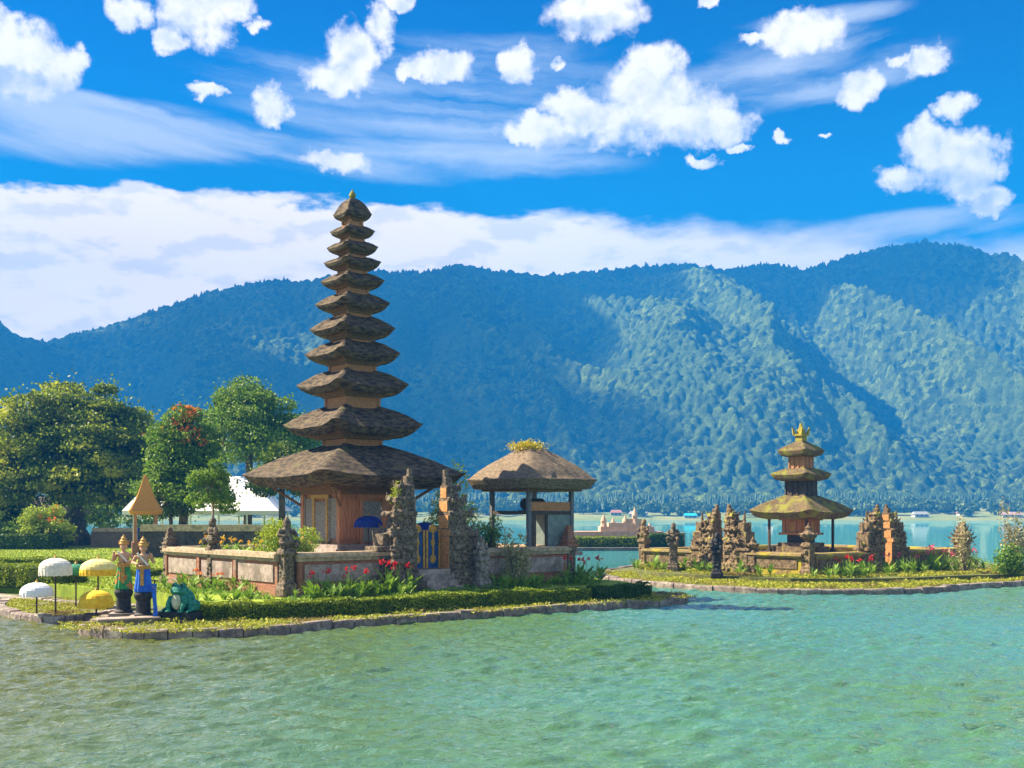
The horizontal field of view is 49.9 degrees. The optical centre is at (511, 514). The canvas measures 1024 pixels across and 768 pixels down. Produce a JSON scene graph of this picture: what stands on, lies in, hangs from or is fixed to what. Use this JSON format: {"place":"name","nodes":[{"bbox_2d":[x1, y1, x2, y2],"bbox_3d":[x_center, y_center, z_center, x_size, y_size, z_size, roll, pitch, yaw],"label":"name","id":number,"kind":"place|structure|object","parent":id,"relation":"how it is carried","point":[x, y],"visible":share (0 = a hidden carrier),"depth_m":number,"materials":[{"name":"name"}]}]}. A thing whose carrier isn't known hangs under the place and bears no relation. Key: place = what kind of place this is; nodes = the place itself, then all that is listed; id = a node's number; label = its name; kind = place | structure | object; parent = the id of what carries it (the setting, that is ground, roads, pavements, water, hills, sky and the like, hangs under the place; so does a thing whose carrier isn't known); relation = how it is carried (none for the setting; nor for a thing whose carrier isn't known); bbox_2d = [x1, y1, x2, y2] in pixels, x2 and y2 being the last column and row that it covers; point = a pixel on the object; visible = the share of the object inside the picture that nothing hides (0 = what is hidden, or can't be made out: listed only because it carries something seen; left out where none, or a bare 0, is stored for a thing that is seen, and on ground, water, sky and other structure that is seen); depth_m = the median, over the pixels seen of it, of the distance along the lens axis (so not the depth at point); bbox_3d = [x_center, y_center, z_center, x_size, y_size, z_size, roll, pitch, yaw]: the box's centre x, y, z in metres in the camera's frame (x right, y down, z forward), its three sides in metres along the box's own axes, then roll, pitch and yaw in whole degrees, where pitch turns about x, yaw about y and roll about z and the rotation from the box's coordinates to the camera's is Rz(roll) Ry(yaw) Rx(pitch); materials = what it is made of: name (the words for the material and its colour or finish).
{"place":"outdoors","nodes":[
{"label":"outdoors","id":0,"kind":"place"},
{"bbox_2d":[5,602,107,621],"bbox_3d":[-18.390,4.190,45.673,5.320,0.820,10.817,0,0,-31],"label":"ground islet","id":1,"kind":"object","parent":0,"point":[40,603],"visible":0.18,"depth_m":43.83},
{"bbox_2d":[19,579,53,613],"bbox_3d":[-17.703,3.185,41.000,1.218,1.590,1.217,0,0,-2],"label":"parasol","id":2,"kind":"object","parent":1,"relation":"on","point":[36,589],"visible":1,"depth_m":40.61,"materials":[{"name":"white fabric"}]},
{"bbox_2d":[38,554,72,614],"bbox_3d":[-17.253,2.730,41.600,1.218,2.460,1.217,0,0,-29],"label":"parasol","id":3,"kind":"object","parent":1,"relation":"on","point":[54,566],"visible":1,"depth_m":41.18,"materials":[{"name":"white fabric"}]},
{"bbox_2d":[6,596,115,614],"bbox_3d":[-18.411,3.712,45.696,4.555,0.258,9.943,0,0,-33],"label":"ground cover","id":4,"kind":"object","parent":1,"relation":"on","point":[65,607],"visible":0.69,"depth_m":44.42,"materials":[{"name":"green plant"}]},
{"bbox_2d":[65,561,81,605],"bbox_3d":[-17.628,2.895,44.500,0.944,2.090,0.945,0,0,43],"label":"parasol","id":5,"kind":"object","parent":1,"relation":"on","point":[75,568],"visible":0.4,"depth_m":44.34,"materials":[{"name":"green fabric"}]},
{"bbox_2d":[79,555,116,589],"bbox_3d":[-16.543,2.780,44.000,1.428,2.320,1.427,0,0,-25],"label":"parasol","id":6,"kind":"object","parent":1,"relation":"on","point":[97,567],"visible":0.96,"depth_m":43.51,"materials":[{"name":"yellow fabric"}]},
{"bbox_2d":[0,545,632,606],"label":"lawn","id":7,"kind":"structure","parent":0,"point":[65,590],"depth_m":49.58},
{"bbox_2d":[0,512,20,535],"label":"flowering bush","id":8,"kind":"object","parent":7,"relation":"on","point":[7,527],"visible":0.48,"depth_m":103.86,"materials":[{"name":"green plant"}]},
{"bbox_2d":[0,496,38,528],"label":"broad tree","id":9,"kind":"object","parent":7,"relation":"on","point":[8,517],"visible":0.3,"depth_m":119.03,"materials":[{"name":"green plant"}]},
{"bbox_2d":[0,532,68,549],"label":"hedge","id":10,"kind":"object","parent":7,"relation":"on","point":[40,541],"visible":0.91,"depth_m":100.80,"materials":[{"name":"green plant"}]},
{"bbox_2d":[0,560,88,588],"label":"hedge","id":11,"kind":"object","parent":7,"relation":"on","point":[18,575],"visible":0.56,"depth_m":51.95,"materials":[{"name":"green plant"}]},
{"bbox_2d":[15,502,76,542],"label":"flowering bush","id":12,"kind":"object","parent":7,"relation":"on","point":[31,519],"visible":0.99,"depth_m":102.23,"materials":[{"name":"green plant"}]},
{"bbox_2d":[0,497,92,532],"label":"bush","id":13,"kind":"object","parent":7,"relation":"on","point":[67,516],"depth_m":123.00,"materials":[{"name":"green plant"}]},
{"bbox_2d":[0,555,102,563],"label":"hedge","id":14,"kind":"object","parent":7,"relation":"on","point":[40,559],"visible":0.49,"depth_m":64.76,"materials":[{"name":"green plant"}]},
{"bbox_2d":[0,369,163,545],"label":"broad tree","id":15,"kind":"object","parent":7,"relation":"on","point":[93,445],"visible":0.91,"depth_m":110.44,"materials":[{"name":"green plant"}]},
{"bbox_2d":[47,494,153,527],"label":"broad tree","id":16,"kind":"object","parent":7,"relation":"on","point":[102,519],"visible":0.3,"depth_m":131.87,"materials":[{"name":"green plant"}]},
{"bbox_2d":[0,547,206,593],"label":"grass","id":17,"kind":"structure","parent":7,"relation":"on","point":[103,580],"depth_m":82.86,"materials":[{"name":"green plant"}]},
{"bbox_2d":[91,528,132,546],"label":"garden wall","id":18,"kind":"structure","parent":7,"relation":"on","point":[105,537],"depth_m":107.80,"materials":[{"name":"beige stone"}]},
{"bbox_2d":[115,565,162,576],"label":"hedge","id":19,"kind":"object","parent":7,"relation":"on","point":[155,572],"visible":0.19,"depth_m":57.06,"materials":[{"name":"green plant"}]},
{"bbox_2d":[128,475,162,555],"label":"straw shrine","id":20,"kind":"object","parent":7,"relation":"on","point":[145,502],"visible":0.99,"depth_m":84.19,"materials":[{"name":"brown wood"}]},
{"bbox_2d":[138,474,198,524],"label":"tree","id":21,"kind":"object","parent":7,"relation":"on","point":[170,511],"visible":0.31,"depth_m":89.04,"materials":[{"name":"green plant"}]},
{"bbox_2d":[158,527,180,581],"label":"stone pillar","id":22,"kind":"structure","parent":7,"relation":"on","point":[169,539],"depth_m":51.52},
{"bbox_2d":[123,394,247,524],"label":"flame tree","id":23,"kind":"object","parent":7,"relation":"on","point":[183,447],"visible":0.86,"depth_m":88.27,"materials":[{"name":"green plant"}]},
{"bbox_2d":[122,476,292,524],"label":"canopy tent","id":24,"kind":"object","parent":7,"relation":"on","point":[250,504],"visible":0.19,"depth_m":96.09,"materials":[{"name":"white fabric"}]},
{"bbox_2d":[139,525,281,557],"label":"garden wall","id":25,"kind":"structure","parent":7,"relation":"on","point":[185,535],"depth_m":81.80,"materials":[{"name":"beige stone"}]},
{"bbox_2d":[201,517,220,587],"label":"stone pillar","id":26,"kind":"structure","parent":7,"relation":"on","point":[212,539],"depth_m":47.54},
{"bbox_2d":[183,456,242,516],"bbox_3d":[-16.878,0.113,61.609,3.211,6.814,3.313,0,0,0],"label":"tree","id":27,"kind":"object","parent":7,"relation":"on","point":[215,496],"visible":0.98,"depth_m":61.09,"materials":[{"name":"green plant"}]},
{"bbox_2d":[162,547,278,596],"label":"temple wall","id":28,"kind":"structure","parent":7,"relation":"on","point":[259,568],"depth_m":46.09,"materials":[{"name":"stone"}]},
{"bbox_2d":[221,583,243,599],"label":"green plant","id":29,"kind":"object","parent":7,"relation":"on","point":[236,594],"visible":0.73,"depth_m":41.62,"materials":[{"name":"green plant"}]},
{"bbox_2d":[241,586,258,598],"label":"green plant","id":30,"kind":"object","parent":7,"relation":"on","point":[247,593],"visible":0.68,"depth_m":42.25,"materials":[{"name":"green plant"}]},
{"bbox_2d":[199,372,321,524],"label":"leafy tree","id":31,"kind":"object","parent":7,"relation":"on","point":[251,428],"visible":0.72,"depth_m":103.46,"materials":[{"name":"green plant"}]},
{"bbox_2d":[241,434,301,521],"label":"leafy tree","id":32,"kind":"object","parent":7,"relation":"on","point":[259,491],"visible":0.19,"depth_m":87.68,"materials":[{"name":"green plant"}]},
{"bbox_2d":[275,517,300,597],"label":"stone pillar","id":33,"kind":"structure","parent":7,"relation":"on","point":[286,553],"depth_m":42.81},
{"bbox_2d":[317,568,330,592],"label":"red flowering plant","id":34,"kind":"object","parent":7,"relation":"on","point":[325,584],"visible":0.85,"depth_m":42.70,"materials":[{"name":"green plant"}]},
{"bbox_2d":[294,551,390,596],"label":"temple wall","id":35,"kind":"structure","parent":7,"relation":"on","point":[336,563],"depth_m":44.01,"materials":[{"name":"stone"}]},
{"bbox_2d":[336,565,363,594],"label":"red flowering plant","id":36,"kind":"object","parent":7,"relation":"on","point":[352,586],"visible":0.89,"depth_m":42.85,"materials":[{"name":"green plant"}]},
{"bbox_2d":[363,568,381,595],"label":"red flowering plant","id":37,"kind":"object","parent":7,"relation":"on","point":[370,585],"visible":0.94,"depth_m":43.57,"materials":[{"name":"green plant"}]},
{"bbox_2d":[156,577,608,599],"bbox_3d":[-5.737,3.066,49.840,17.690,0.451,11.709,0,0,-41],"label":"garden cover","id":38,"kind":"object","parent":7,"relation":"on","point":[212,590],"visible":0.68,"depth_m":45.66,"materials":[{"name":"green plant"}]},
{"bbox_2d":[374,559,397,592],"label":"red flowering plant","id":39,"kind":"object","parent":7,"relation":"on","point":[387,582],"visible":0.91,"depth_m":44.26,"materials":[{"name":"green plant"}]},
{"bbox_2d":[381,559,403,592],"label":"red flowering plant","id":40,"kind":"object","parent":7,"relation":"on","point":[397,571],"visible":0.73,"depth_m":44.66,"materials":[{"name":"green plant"}]},
{"bbox_2d":[386,537,405,592],"bbox_3d":[-4.774,2.078,45.203,0.682,2.284,0.682,0,0,-40],"label":"guardian statue","id":41,"kind":"object","parent":7,"relation":"on","point":[396,550],"visible":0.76,"depth_m":45.07,"materials":[{"name":"stone"}]},
{"bbox_2d":[398,562,422,591],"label":"red flowering plant","id":42,"kind":"object","parent":7,"relation":"on","point":[411,578],"visible":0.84,"depth_m":44.77,"materials":[{"name":"green plant"}]},
{"bbox_2d":[365,469,490,592],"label":"split gate","id":43,"kind":"structure","parent":7,"relation":"on","point":[447,547],"depth_m":47.39,"materials":[{"name":"stone"}]},
{"bbox_2d":[425,459,481,530],"bbox_3d":[-2.862,-0.302,52.527,2.767,4.749,2.268,0,0,-22],"label":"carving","id":44,"kind":"object","parent":43,"relation":"attached to","point":[434,520],"visible":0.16,"depth_m":52.27,"materials":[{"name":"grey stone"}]},
{"bbox_2d":[472,536,491,588],"bbox_3d":[-1.327,2.078,48.096,0.682,2.284,0.682,0,0,-40],"label":"guardian statue","id":45,"kind":"object","parent":7,"relation":"on","point":[481,560],"visible":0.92,"depth_m":47.91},
{"bbox_2d":[499,527,532,585],"bbox_3d":[0.211,1.933,49.092,1.720,2.810,1.078,0,0,-24],"label":"garden bush","id":46,"kind":"object","parent":7,"relation":"on","point":[516,561],"visible":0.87,"depth_m":48.92,"materials":[{"name":"green plant"}]},
{"bbox_2d":[473,546,571,585],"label":"temple wall","id":47,"kind":"structure","parent":7,"relation":"on","point":[545,559],"depth_m":51.09,"materials":[{"name":"stone"}]},
{"bbox_2d":[557,525,579,575],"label":"stone pillar","id":48,"kind":"structure","parent":7,"relation":"on","point":[568,539],"depth_m":52.48,"materials":[{"name":"grey stone"}]},
{"bbox_2d":[591,555,609,579],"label":"red flowering plant","id":49,"kind":"object","parent":7,"relation":"on","point":[599,572],"visible":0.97,"depth_m":51.92,"materials":[{"name":"green plant"}]},
{"bbox_2d":[0,592,675,636],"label":"ground bank","id":50,"kind":"structure","parent":0,"point":[159,608],"depth_m":39.82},
{"bbox_2d":[0,596,135,623],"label":"stone kerb","id":51,"kind":"structure","parent":50,"relation":"on","point":[9,612],"depth_m":41.21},
{"bbox_2d":[78,587,113,615],"bbox_3d":[-15.600,3.330,41.300,1.260,1.260,1.259,0,0,-4],"label":"parasol","id":52,"kind":"object","parent":50,"relation":"on","point":[95,598],"visible":0.98,"depth_m":40.85,"materials":[{"name":"yellow fabric"}]},
{"bbox_2d":[108,535,135,616],"bbox_3d":[-13.967,2.310,39.600,0.920,3.180,0.920,0,0,-12],"label":"temple statue","id":53,"kind":"object","parent":50,"relation":"on","point":[123,591],"visible":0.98,"depth_m":39.41,"materials":[{"name":"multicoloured stone"}]},
{"bbox_2d":[96,615,159,625],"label":"stone plinth","id":54,"kind":"structure","parent":50,"relation":"on","point":[132,619],"depth_m":37.67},
{"bbox_2d":[130,536,154,615],"bbox_3d":[-12.993,2.350,38.800,0.920,3.180,0.920,0,0,-8],"label":"temple statue","id":55,"kind":"object","parent":50,"relation":"on","point":[143,591],"visible":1,"depth_m":38.63,"materials":[{"name":"multicoloured stone"}]},
{"bbox_2d":[151,579,157,616],"bbox_3d":[-12.413,3.075,38.221,0.240,1.650,0.124,0,0,-15],"label":"cloth banner","id":56,"kind":"object","parent":50,"relation":"on","point":[154,599],"visible":0.89,"depth_m":38.21,"materials":[{"name":"blue fabric"}]},
{"bbox_2d":[158,583,202,623],"bbox_3d":[-11.632,3.148,38.584,1.462,1.534,1.012,0,0,20],"label":"frog statue","id":57,"kind":"object","parent":50,"relation":"on","point":[182,602],"visible":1,"depth_m":38.28,"materials":[{"name":"green stone"}]},
{"bbox_2d":[0,591,688,639],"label":"stone kerb","id":58,"kind":"structure","parent":50,"relation":"on","point":[288,629],"depth_m":39.34,"materials":[{"name":"stone"}]},
{"bbox_2d":[48,590,698,634],"bbox_3d":[-3.328,3.653,43.949,28.491,0.342,8.347,0,0,-32],"label":"ground cover","id":59,"kind":"object","parent":50,"relation":"on","point":[244,623],"visible":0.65,"depth_m":38.09,"materials":[{"name":"green plant"}]},
{"bbox_2d":[198,586,591,620],"bbox_3d":[-3.937,3.431,43.064,17.000,0.858,1.653,0,0,-32],"label":"hedge","id":60,"kind":"object","parent":50,"relation":"on","point":[277,608],"visible":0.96,"depth_m":41.93,"materials":[{"name":"green plant"}]},
{"bbox_2d":[586,581,652,600],"bbox_3d":[4.743,3.407,48.713,3.143,0.906,1.130,0,0,-33],"label":"hedge","id":61,"kind":"object","parent":50,"relation":"on","point":[619,591],"visible":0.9,"depth_m":48.36,"materials":[{"name":"green plant"}]},
{"bbox_2d":[0,239,1023,504],"bbox_3d":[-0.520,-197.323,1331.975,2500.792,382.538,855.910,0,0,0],"label":"mountain","id":62,"kind":"structure","parent":0,"point":[886,371],"depth_m":1214.11,"materials":[{"name":"plant"}]},
{"bbox_2d":[36,237,972,341],"bbox_3d":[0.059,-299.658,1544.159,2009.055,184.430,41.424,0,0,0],"label":"ridge trees","id":63,"kind":"object","parent":62,"relation":"on","point":[615,272],"visible":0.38,"depth_m":1537.93,"materials":[{"name":"green plant"}]},
{"bbox_2d":[0,520,1023,767],"bbox_3d":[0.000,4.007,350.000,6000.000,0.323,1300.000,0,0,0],"label":"lake water","id":64,"kind":"structure","parent":0,"point":[796,680],"depth_m":25.34,"materials":[{"name":"liquid"}]},
{"bbox_2d":[0,0,1023,341],"label":"sky","id":65,"kind":"structure","parent":0,"point":[154,154],"materials":[{"name":"blue"}]},
{"bbox_2d":[111,508,1023,520],"bbox_3d":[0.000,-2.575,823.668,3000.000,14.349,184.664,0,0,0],"label":"shore","id":66,"kind":"structure","parent":0,"point":[981,515],"depth_m":752.43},
{"bbox_2d":[36,489,1023,512],"bbox_3d":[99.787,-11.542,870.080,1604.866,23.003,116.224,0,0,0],"label":"pine forest","id":67,"kind":"object","parent":66,"relation":"on","point":[866,496],"visible":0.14,"depth_m":867.59,"materials":[{"name":"plant"}]},
{"bbox_2d":[98,496,1023,516],"bbox_3d":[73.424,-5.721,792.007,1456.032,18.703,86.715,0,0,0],"label":"shore woods","id":68,"kind":"object","parent":66,"relation":"on","point":[641,505],"visible":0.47,"depth_m":779.12,"materials":[{"name":"green plant"}]},
{"bbox_2d":[911,511,928,516],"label":"lakeside house","id":69,"kind":"structure","parent":66,"relation":"on","point":[919,514],"depth_m":753.41,"materials":[{"name":"grey"}]},
{"bbox_2d":[1001,512,1022,517],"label":"lakeside house","id":70,"kind":"structure","parent":66,"relation":"on","point":[1005,515],"depth_m":749.64,"materials":[{"name":"grey"}]},
{"bbox_2d":[574,507,684,545],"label":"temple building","id":71,"kind":"structure","parent":0,"point":[628,527],"depth_m":126.80,"materials":[{"name":"pink stone"}]},
{"bbox_2d":[577,546,690,550],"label":"ground jetty","id":72,"kind":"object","parent":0,"point":[608,548],"visible":0.06,"depth_m":121.23,"materials":[{"name":"stone"}]},
{"bbox_2d":[575,535,640,546],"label":"hedge","id":73,"kind":"object","parent":72,"relation":"on","point":[603,541],"visible":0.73,"depth_m":123.03,"materials":[{"name":"green plant"}]},
{"bbox_2d":[647,533,684,546],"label":"hedge","id":74,"kind":"object","parent":72,"relation":"on","point":[658,539],"visible":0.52,"depth_m":123.37,"materials":[{"name":"green plant"}]},
{"bbox_2d":[749,423,852,552],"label":"pagoda","id":75,"kind":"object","parent":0,"point":[798,506],"visible":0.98,"depth_m":70.28,"materials":[{"name":"wood"}]},
{"bbox_2d":[605,567,1008,593],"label":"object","id":76,"kind":"structure","parent":0,"point":[625,569],"depth_m":60.92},
{"bbox_2d":[640,548,691,566],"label":"temple wall","id":77,"kind":"structure","parent":76,"relation":"on","point":[663,554],"depth_m":70.09,"materials":[{"name":"stone"}]},
{"bbox_2d":[655,544,777,550],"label":"temple wall","id":78,"kind":"structure","parent":76,"relation":"on","point":[762,547],"depth_m":79.02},
{"bbox_2d":[745,552,802,574],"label":"temple wall","id":79,"kind":"structure","parent":76,"relation":"on","point":[786,562],"depth_m":63.15,"materials":[{"name":"stone"}]},
{"bbox_2d":[603,565,1023,594],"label":"stone kerb","id":80,"kind":"structure","parent":76,"relation":"on","point":[878,591],"depth_m":56.39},
{"bbox_2d":[605,570,1023,588],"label":"ground cover","id":81,"kind":"object","parent":76,"relation":"on","point":[628,574],"visible":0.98,"depth_m":59.14,"materials":[{"name":"green plant"}]},
{"bbox_2d":[814,551,868,574],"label":"temple wall","id":82,"kind":"structure","parent":76,"relation":"on","point":[822,560],"depth_m":62.98,"materials":[{"name":"stone"}]},
{"bbox_2d":[824,544,953,551],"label":"temple wall","id":83,"kind":"structure","parent":76,"relation":"on","point":[846,548],"depth_m":79.18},
{"bbox_2d":[907,548,964,567],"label":"temple wall","id":84,"kind":"structure","parent":76,"relation":"on","point":[921,553],"depth_m":69.58,"materials":[{"name":"stone"}]},
{"bbox_2d":[632,563,1023,582],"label":"grass","id":85,"kind":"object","parent":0,"point":[887,578],"visible":0.28,"depth_m":61.85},
{"bbox_2d":[636,519,650,567],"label":"stone pillar","id":86,"kind":"structure","parent":85,"relation":"on","point":[644,541],"depth_m":71.47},
{"bbox_2d":[666,522,679,571],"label":"stone statue","id":87,"kind":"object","parent":85,"relation":"on","point":[673,545],"depth_m":67.28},
{"bbox_2d":[710,532,722,578],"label":"statue","id":88,"kind":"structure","parent":85,"relation":"on","point":[716,552],"depth_m":62.11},
{"bbox_2d":[685,504,758,572],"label":"split gate","id":89,"kind":"structure","parent":85,"relation":"on","point":[739,534],"depth_m":65.90,"materials":[{"name":"stone"}]},
{"bbox_2d":[746,537,759,573],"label":"stone pillar","id":90,"kind":"structure","parent":85,"relation":"on","point":[752,545],"depth_m":64.51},
{"bbox_2d":[799,523,817,575],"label":"stone pillar","id":91,"kind":"structure","parent":85,"relation":"on","point":[808,535],"depth_m":61.79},
{"bbox_2d":[639,563,1021,577],"bbox_3d":[20.969,3.299,65.876,25.966,0.523,12.125,0,0,0],"label":"garden cover","id":92,"kind":"object","parent":85,"relation":"on","point":[934,572],"visible":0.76,"depth_m":63.27,"materials":[{"name":"green plant"}]},
{"bbox_2d":[852,504,911,570],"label":"split gate","id":93,"kind":"structure","parent":85,"relation":"on","point":[879,533],"depth_m":66.08,"materials":[{"name":"stone"}]},
{"bbox_2d":[928,543,944,569],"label":"pink flowering plant","id":94,"kind":"object","parent":85,"relation":"on","point":[932,559],"visible":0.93,"depth_m":66.44,"materials":[{"name":"green plant"}]},
{"bbox_2d":[947,515,977,571],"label":"garden bush","id":95,"kind":"object","parent":85,"relation":"on","point":[964,555],"visible":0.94,"depth_m":65.36,"materials":[{"name":"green plant"}]},
{"bbox_2d":[948,522,976,566],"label":"stone shrine","id":96,"kind":"object","parent":85,"relation":"on","point":[954,541],"visible":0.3,"depth_m":72.88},
{"bbox_2d":[990,542,1023,576],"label":"garden bush","id":97,"kind":"object","parent":85,"relation":"on","point":[1012,564],"visible":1,"depth_m":63.89,"materials":[{"name":"green plant"}]},
{"bbox_2d":[997,496,1023,571],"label":"garden bush","id":98,"kind":"object","parent":85,"relation":"on","point":[1016,533],"visible":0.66,"depth_m":65.47,"materials":[{"name":"green plant"}]},
{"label":"pavement","id":99,"kind":"structure","parent":0,"visible":0},
{"bbox_2d":[250,515,324,551],"bbox_3d":[-9.241,1.046,45.426,2.688,2.069,2.333,0,0,-42],"label":"garden bush","id":100,"kind":"object","parent":99,"relation":"on","point":[272,531],"visible":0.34,"depth_m":45.08,"materials":[{"name":"green plant"}]},
{"bbox_2d":[261,532,315,551],"bbox_3d":[-8.989,1.380,44.507,2.133,1.403,1.604,0,0,0],"label":"garden bush","id":101,"kind":"object","parent":99,"relation":"on","point":[300,547],"visible":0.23,"depth_m":44.38,"materials":[{"name":"green plant"}]},
{"bbox_2d":[242,189,465,551],"bbox_3d":[-7.515,-6.598,51.897,7.873,17.496,7.864,0,0,-40],"label":"pagoda","id":102,"kind":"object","parent":99,"relation":"on","point":[346,473],"visible":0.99,"depth_m":50.81,"materials":[{"name":"brown wood"}]},
{"bbox_2d":[311,494,330,543],"bbox_3d":[-8.825,0.210,50.812,0.145,2.280,1.560,0,0,-40],"label":"door","id":103,"kind":"structure","parent":102,"relation":"in","point":[319,509],"depth_m":50.81,"materials":[{"name":"gold wood"}]},
{"bbox_2d":[357,494,386,543],"bbox_3d":[-6.435,0.210,50.598,1.560,2.280,0.145,0,0,-40],"label":"door","id":104,"kind":"structure","parent":102,"relation":"in","point":[365,507],"depth_m":50.49,"materials":[{"name":"red wood"}]},
{"bbox_2d":[354,513,382,545],"bbox_3d":[-6.374,1.030,48.822,1.302,2.240,1.301,0,0,-5],"label":"parasol","id":105,"kind":"object","parent":99,"relation":"on","point":[368,521],"visible":0.9,"depth_m":48.36,"materials":[{"name":"blue fabric"}]},
{"bbox_2d":[472,513,507,547],"bbox_3d":[-1.377,1.006,51.427,1.875,2.139,2.180,0,0,-29],"label":"garden bush","id":106,"kind":"object","parent":99,"relation":"on","point":[491,536],"visible":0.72,"depth_m":51.12,"materials":[{"name":"green plant"}]},
{"bbox_2d":[467,438,596,554],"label":"pavilion","id":107,"kind":"structure","parent":99,"relation":"on","point":[528,467],"depth_m":52.34,"materials":[{"name":"brown wood"}]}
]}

